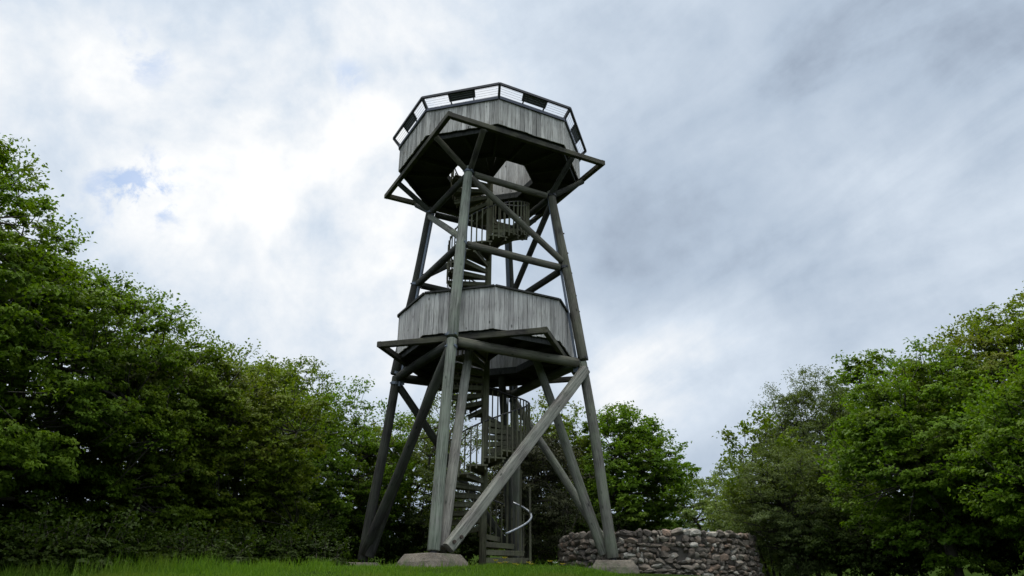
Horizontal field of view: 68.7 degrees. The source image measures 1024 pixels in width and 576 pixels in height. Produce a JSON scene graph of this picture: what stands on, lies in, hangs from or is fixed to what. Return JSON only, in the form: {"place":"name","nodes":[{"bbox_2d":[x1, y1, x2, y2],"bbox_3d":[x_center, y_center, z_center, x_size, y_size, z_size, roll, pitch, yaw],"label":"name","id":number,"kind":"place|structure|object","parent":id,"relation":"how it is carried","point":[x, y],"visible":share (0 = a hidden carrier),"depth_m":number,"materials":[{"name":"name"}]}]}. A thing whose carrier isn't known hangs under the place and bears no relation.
{"place":"outdoors","nodes":[
{"label":"outdoors","id":0,"kind":"place"},
{"bbox_2d":[0,549,340,575],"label":"tall grass","id":1,"kind":"structure","parent":0,"point":[199,566],"depth_m":12.08,"materials":[{"name":"green plant"}]},
{"bbox_2d":[0,0,1023,540],"label":"sky","id":2,"kind":"structure","parent":0,"point":[781,185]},
{"bbox_2d":[1,547,1023,575],"bbox_3d":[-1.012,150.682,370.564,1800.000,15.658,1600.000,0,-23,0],"label":"ground","id":3,"kind":"structure","parent":0,"point":[965,571],"depth_m":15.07,"materials":[{"name":"green plant"}]},
{"bbox_2d":[0,528,8,554],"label":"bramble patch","id":4,"kind":"object","parent":3,"relation":"on","point":[4,552],"visible":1,"depth_m":11.71,"materials":[{"name":"green plant"}]},
{"bbox_2d":[0,448,98,530],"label":"bramble thicket","id":5,"kind":"object","parent":3,"relation":"on","point":[69,494],"visible":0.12,"depth_m":15.90,"materials":[{"name":"green plant"}]},
{"bbox_2d":[0,134,102,481],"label":"oak tree","id":6,"kind":"object","parent":3,"relation":"on","point":[14,256],"visible":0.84,"depth_m":13.96,"materials":[{"name":"green plant"}]},
{"bbox_2d":[0,497,158,572],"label":"bramble patch","id":7,"kind":"object","parent":3,"relation":"on","point":[25,545],"visible":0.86,"depth_m":12.47,"materials":[{"name":"green plant"}]},
{"bbox_2d":[0,243,201,535],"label":"oak tree","id":8,"kind":"object","parent":3,"relation":"on","point":[99,408],"visible":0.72,"depth_m":15.45,"materials":[{"name":"green plant"}]},
{"bbox_2d":[26,464,230,549],"bbox_3d":[-10.031,5.818,18.606,6.157,3.167,3.742,0,-23,0],"label":"bramble thicket","id":9,"kind":"object","parent":3,"relation":"on","point":[171,482],"visible":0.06,"depth_m":18.06,"materials":[{"name":"green plant"}]},
{"bbox_2d":[28,316,271,546],"bbox_3d":[-8.854,3.867,18.522,5.995,6.662,6.552,0,-23,0],"label":"oak tree","id":10,"kind":"object","parent":3,"relation":"on","point":[149,482],"visible":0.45,"depth_m":17.43,"materials":[{"name":"green plant"}]},
{"bbox_2d":[76,512,272,566],"bbox_3d":[-6.779,5.163,14.991,4.446,1.401,2.330,-6,-24,16],"label":"bramble patch","id":11,"kind":"object","parent":3,"relation":"on","point":[165,546],"visible":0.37,"depth_m":14.60,"materials":[{"name":"green plant"}]},
{"bbox_2d":[121,338,334,550],"bbox_3d":[-7.444,4.732,20.315,5.274,6.373,5.647,-14,-27,31],"label":"oak tree","id":12,"kind":"object","parent":3,"relation":"on","point":[276,468],"visible":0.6,"depth_m":19.32,"materials":[{"name":"green plant"}]},
{"bbox_2d":[179,481,348,552],"bbox_3d":[-7.515,6.902,21.339,5.855,3.240,4.333,0,-23,0],"label":"bramble thicket","id":13,"kind":"object","parent":3,"relation":"on","point":[308,515],"visible":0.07,"depth_m":20.98,"materials":[{"name":"green plant"}]},
{"bbox_2d":[199,354,347,510],"bbox_3d":[-8.727,6.075,25.616,5.932,8.118,5.446,0,-23,0],"label":"oak tree","id":14,"kind":"object","parent":3,"relation":"on","point":[297,391],"visible":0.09,"depth_m":26.85,"materials":[{"name":"green plant"}]},
{"bbox_2d":[199,515,360,566],"bbox_3d":[-5.617,6.080,17.509,4.394,1.495,2.390,0,-23,0],"label":"bramble patch","id":15,"kind":"object","parent":3,"relation":"on","point":[296,550],"visible":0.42,"depth_m":17.21,"materials":[{"name":"green plant"}]},
{"bbox_2d":[265,374,421,561],"bbox_3d":[-5.733,6.184,24.492,6.081,6.837,5.413,0,-23,0],"label":"oak tree","id":16,"kind":"object","parent":3,"relation":"on","point":[345,464],"visible":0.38,"depth_m":23.85,"materials":[{"name":"green plant"}]},
{"bbox_2d":[300,481,428,565],"bbox_3d":[-5.312,8.161,24.817,5.959,3.395,3.688,0,-23,0],"label":"bramble thicket","id":17,"kind":"object","parent":3,"relation":"on","point":[385,551],"visible":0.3,"depth_m":24.18,"materials":[{"name":"green plant"}]},
{"bbox_2d":[336,413,472,564],"bbox_3d":[-3.847,7.510,27.218,5.328,6.361,5.660,0,-23,0],"label":"oak tree","id":18,"kind":"object","parent":3,"relation":"on","point":[417,454],"visible":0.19,"depth_m":26.59,"materials":[{"name":"green plant"}]},
{"bbox_2d":[388,488,505,564],"bbox_3d":[-1.932,8.474,25.753,5.375,3.487,3.832,0,-23,0],"label":"bramble thicket","id":19,"kind":"object","parent":3,"relation":"on","point":[468,545],"visible":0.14,"depth_m":24.99,"materials":[{"name":"green plant"}]},
{"bbox_2d":[403,391,491,553],"bbox_3d":[-2.264,6.338,24.638,3.219,6.501,3.554,0,-23,0],"label":"slender tree","id":20,"kind":"object","parent":3,"relation":"on","point":[426,478],"visible":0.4,"depth_m":24.36,"materials":[{"name":"green plant"}]},
{"bbox_2d":[348,82,638,572],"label":"observation tower","id":21,"kind":"structure","parent":3,"relation":"on","point":[460,338],"depth_m":18.87,"materials":[{"name":"wood"}]},
{"bbox_2d":[487,419,594,564],"bbox_3d":[0.854,6.620,23.423,4.039,5.148,3.473,0,-23,0],"label":"holly bush","id":22,"kind":"object","parent":3,"relation":"on","point":[564,505],"visible":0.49,"depth_m":23.11,"materials":[{"name":"green plant"}]},
{"bbox_2d":[478,389,615,565],"bbox_3d":[1.392,7.981,30.265,5.893,7.871,5.224,0,-23,0],"label":"sycamore tree","id":23,"kind":"object","parent":3,"relation":"on","point":[585,440],"visible":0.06,"depth_m":29.76,"materials":[{"name":"green plant"}]},
{"bbox_2d":[525,488,669,564],"bbox_3d":[2.852,8.939,26.806,5.668,3.522,3.818,0,-23,0],"label":"bramble thicket","id":24,"kind":"object","parent":3,"relation":"on","point":[578,528],"visible":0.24,"depth_m":26.12,"materials":[{"name":"green plant"}]},
{"bbox_2d":[558,400,704,531],"bbox_3d":[4.267,7.741,28.172,5.504,7.207,5.268,-10,-25,24],"label":"sycamore tree","id":25,"kind":"object","parent":3,"relation":"on","point":[625,445],"visible":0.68,"depth_m":27.36,"materials":[{"name":"green plant"}]},
{"bbox_2d":[557,527,764,575],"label":"stone wall","id":26,"kind":"structure","parent":3,"relation":"on","point":[680,551],"depth_m":19.52,"materials":[{"name":"grey stone"}]},
{"bbox_2d":[646,471,744,532],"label":"distant tree","id":27,"kind":"object","parent":3,"relation":"on","point":[690,516],"visible":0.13,"depth_m":39.99,"materials":[{"name":"green plant"}]},
{"bbox_2d":[694,444,828,575],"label":"distant tree","id":28,"kind":"object","parent":3,"relation":"on","point":[711,508],"visible":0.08,"depth_m":34.77,"materials":[{"name":"green plant"}]},
{"bbox_2d":[712,405,825,575],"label":"young sycamore","id":29,"kind":"object","parent":3,"relation":"on","point":[766,422],"visible":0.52,"depth_m":22.50,"materials":[{"name":"green plant"}]},
{"bbox_2d":[709,436,881,575],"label":"willow bush","id":30,"kind":"object","parent":3,"relation":"on","point":[780,527],"visible":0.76,"depth_m":20.81,"materials":[{"name":"green plant"}]},
{"bbox_2d":[744,364,901,575],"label":"willow tree","id":31,"kind":"object","parent":3,"relation":"on","point":[808,426],"visible":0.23,"depth_m":24.77,"materials":[{"name":"green plant"}]},
{"bbox_2d":[810,348,938,575],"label":"oak tree","id":32,"kind":"object","parent":3,"relation":"on","point":[847,369],"visible":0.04,"depth_m":26.55,"materials":[{"name":"green plant"}]},
{"bbox_2d":[787,488,965,575],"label":"bramble thicket","id":33,"kind":"object","parent":3,"relation":"on","point":[858,549],"visible":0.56,"depth_m":19.39,"materials":[{"name":"green plant"}]},
{"bbox_2d":[814,336,1023,575],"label":"oak tree","id":34,"kind":"object","parent":3,"relation":"on","point":[907,462],"visible":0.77,"depth_m":17.24,"materials":[{"name":"green plant"}]},
{"bbox_2d":[887,280,1023,496],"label":"oak tree","id":35,"kind":"object","parent":3,"relation":"on","point":[985,338],"visible":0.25,"depth_m":18.71,"materials":[{"name":"green plant"}]},
{"bbox_2d":[907,479,1023,575],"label":"bramble thicket","id":36,"kind":"object","parent":3,"relation":"on","point":[1013,555],"visible":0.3,"depth_m":17.34,"materials":[{"name":"green plant"}]},
{"bbox_2d":[931,346,1023,559],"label":"oak tree","id":37,"kind":"object","parent":3,"relation":"on","point":[1004,495],"visible":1,"depth_m":14.76,"materials":[{"name":"green plant"}]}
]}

